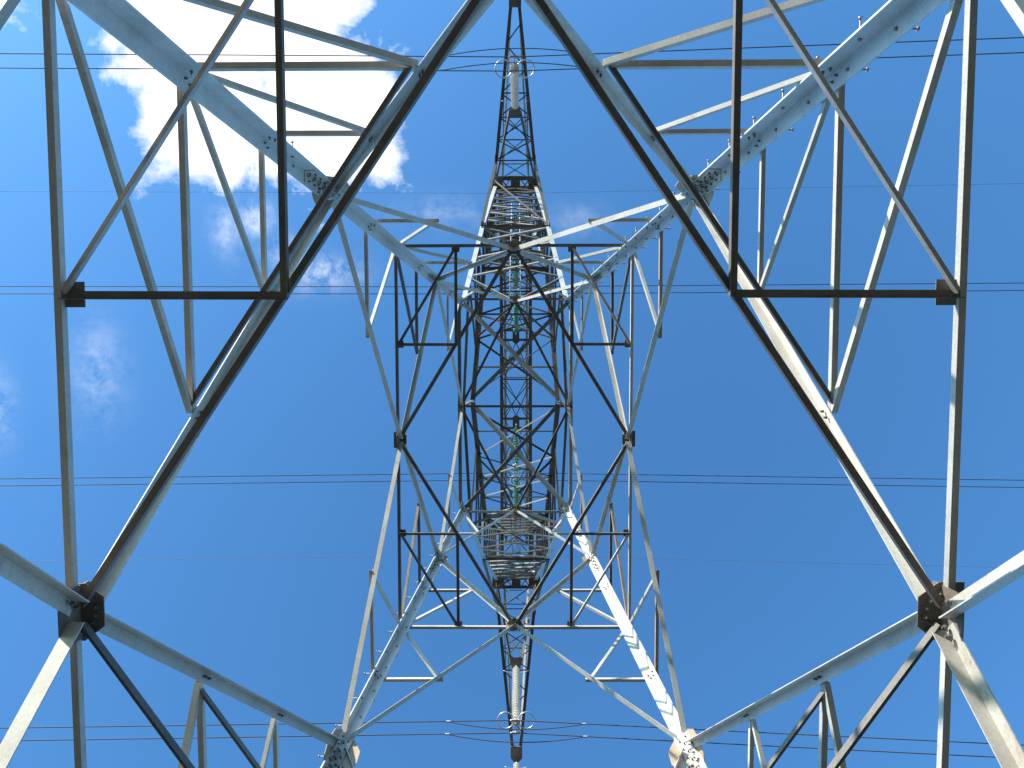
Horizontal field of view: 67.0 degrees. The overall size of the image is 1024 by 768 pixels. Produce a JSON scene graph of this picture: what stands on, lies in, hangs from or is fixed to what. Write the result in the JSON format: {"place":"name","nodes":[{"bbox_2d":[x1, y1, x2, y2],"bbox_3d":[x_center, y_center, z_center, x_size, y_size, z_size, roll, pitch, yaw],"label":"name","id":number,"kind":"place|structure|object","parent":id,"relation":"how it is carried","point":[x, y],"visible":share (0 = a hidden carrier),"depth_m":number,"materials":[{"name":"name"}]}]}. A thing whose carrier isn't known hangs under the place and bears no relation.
{"place":"outdoors","nodes":[
{"label":"outdoors","id":0,"kind":"place"},
{"bbox_2d":[0,0,1023,767],"label":"sky","id":1,"kind":"structure","parent":0,"point":[310,398],"materials":[{"name":"blue"}]},
{"label":"ground","id":2,"kind":"structure","parent":0,"visible":0},
{"bbox_3d":[4.559,8.911,-0.647,1.240,0.560,1.240,0,-86,0],"label":"concrete footing","id":3,"kind":"object","parent":2,"relation":"on","visible":0},
{"bbox_2d":[0,0,1023,767],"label":"transmission tower","id":4,"kind":"structure","parent":3,"relation":"on","point":[936,616],"depth_m":8.54,"materials":[{"name":"metal"}]},
{"bbox_2d":[0,183,1023,192],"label":"earth wire","id":5,"kind":"object","parent":4,"relation":"attached to","point":[554,192],"visible":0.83,"depth_m":39.23,"materials":[{"name":"metal"}]},
{"bbox_2d":[52,555,972,566],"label":"earth wire","id":6,"kind":"object","parent":4,"relation":"attached to","point":[474,555],"visible":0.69,"depth_m":40.71,"materials":[{"name":"metal"}]},
{"bbox_2d":[494,55,534,108],"bbox_3d":[0.098,-10.354,26.890,1.314,4.538,0.615,0,-86,0],"label":"white insulator","id":7,"kind":"object","parent":4,"relation":"hanging from","point":[514,71],"visible":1,"depth_m":25.66,"materials":[{"name":"ceramic"}]},
{"bbox_2d":[0,37,1023,56],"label":"power cable","id":8,"kind":"object","parent":7,"relation":"hanging from","point":[518,48],"visible":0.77,"depth_m":24.32,"materials":[{"name":"metal"}]},
{"bbox_2d":[0,52,1023,71],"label":"power cable","id":9,"kind":"object","parent":7,"relation":"hanging from","point":[503,63],"visible":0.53,"depth_m":24.34,"materials":[{"name":"metal"}]},
{"bbox_2d":[497,665,534,733],"bbox_3d":[0.148,11.440,28.400,1.314,4.538,0.614,0,-86,0],"label":"white insulator","id":10,"kind":"object","parent":4,"relation":"hanging from","point":[516,714],"visible":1,"depth_m":27.52,"materials":[{"name":"ceramic"}]},
{"bbox_2d":[0,732,995,757],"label":"power cable","id":11,"kind":"object","parent":10,"relation":"hanging from","point":[518,742],"visible":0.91,"depth_m":25.87,"materials":[{"name":"metal"}]},
{"bbox_2d":[0,720,1023,745],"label":"power cable","id":12,"kind":"object","parent":10,"relation":"hanging from","point":[447,721],"visible":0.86,"depth_m":25.85,"materials":[{"name":"metal"}]},
{"bbox_2d":[510,428,521,479],"bbox_3d":[0.197,3.201,37.312,0.568,3.378,2.339,0,-86,0],"label":"green insulator","id":13,"kind":"object","parent":4,"relation":"hanging from","point":[516,457],"visible":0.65,"depth_m":36.67,"materials":[{"name":"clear glass"}]},
{"bbox_2d":[0,472,1023,480],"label":"power cable","id":14,"kind":"object","parent":13,"relation":"attached to","point":[488,473],"visible":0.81,"depth_m":34.87,"materials":[{"name":"metal"}]},
{"bbox_2d":[1,479,1023,487],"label":"power cable","id":15,"kind":"object","parent":13,"relation":"attached to","point":[501,479],"visible":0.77,"depth_m":34.91,"materials":[{"name":"metal"}]},
{"bbox_2d":[510,286,521,331],"bbox_3d":[0.182,-3.424,36.853,0.568,3.378,2.339,0,-86,0],"label":"green insulator","id":16,"kind":"object","parent":4,"relation":"hanging from","point":[515,317],"visible":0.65,"depth_m":36.64,"materials":[{"name":"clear glass"}]},
{"bbox_2d":[0,283,1009,286],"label":"power cable","id":17,"kind":"object","parent":16,"relation":"attached to","point":[478,286],"visible":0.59,"depth_m":34.31,"materials":[{"name":"metal"}]},
{"bbox_2d":[0,290,1023,293],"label":"power cable","id":18,"kind":"object","parent":16,"relation":"attached to","point":[502,293],"visible":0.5,"depth_m":34.63,"materials":[{"name":"metal"}]},
{"bbox_2d":[510,475,521,505],"bbox_3d":[0.203,5.425,37.603,0.568,3.102,2.486,0,-86,0],"label":"green insulator","id":19,"kind":"object","parent":4,"relation":"hanging from","point":[515,490],"visible":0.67,"depth_m":36.91,"materials":[{"name":"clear glass"}]},
{"bbox_2d":[510,254,521,289],"bbox_3d":[0.177,-5.668,36.834,0.568,3.102,2.486,0,-86,0],"label":"green insulator","id":20,"kind":"object","parent":4,"relation":"hanging from","point":[515,276],"visible":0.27,"depth_m":36.07,"materials":[{"name":"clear glass"}]},
{"bbox_2d":[507,760,526,767],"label":"white insulator","id":21,"kind":"object","parent":4,"relation":"hanging from","point":[516,765],"visible":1,"depth_m":33.06,"materials":[{"name":"ceramic"}]}
]}

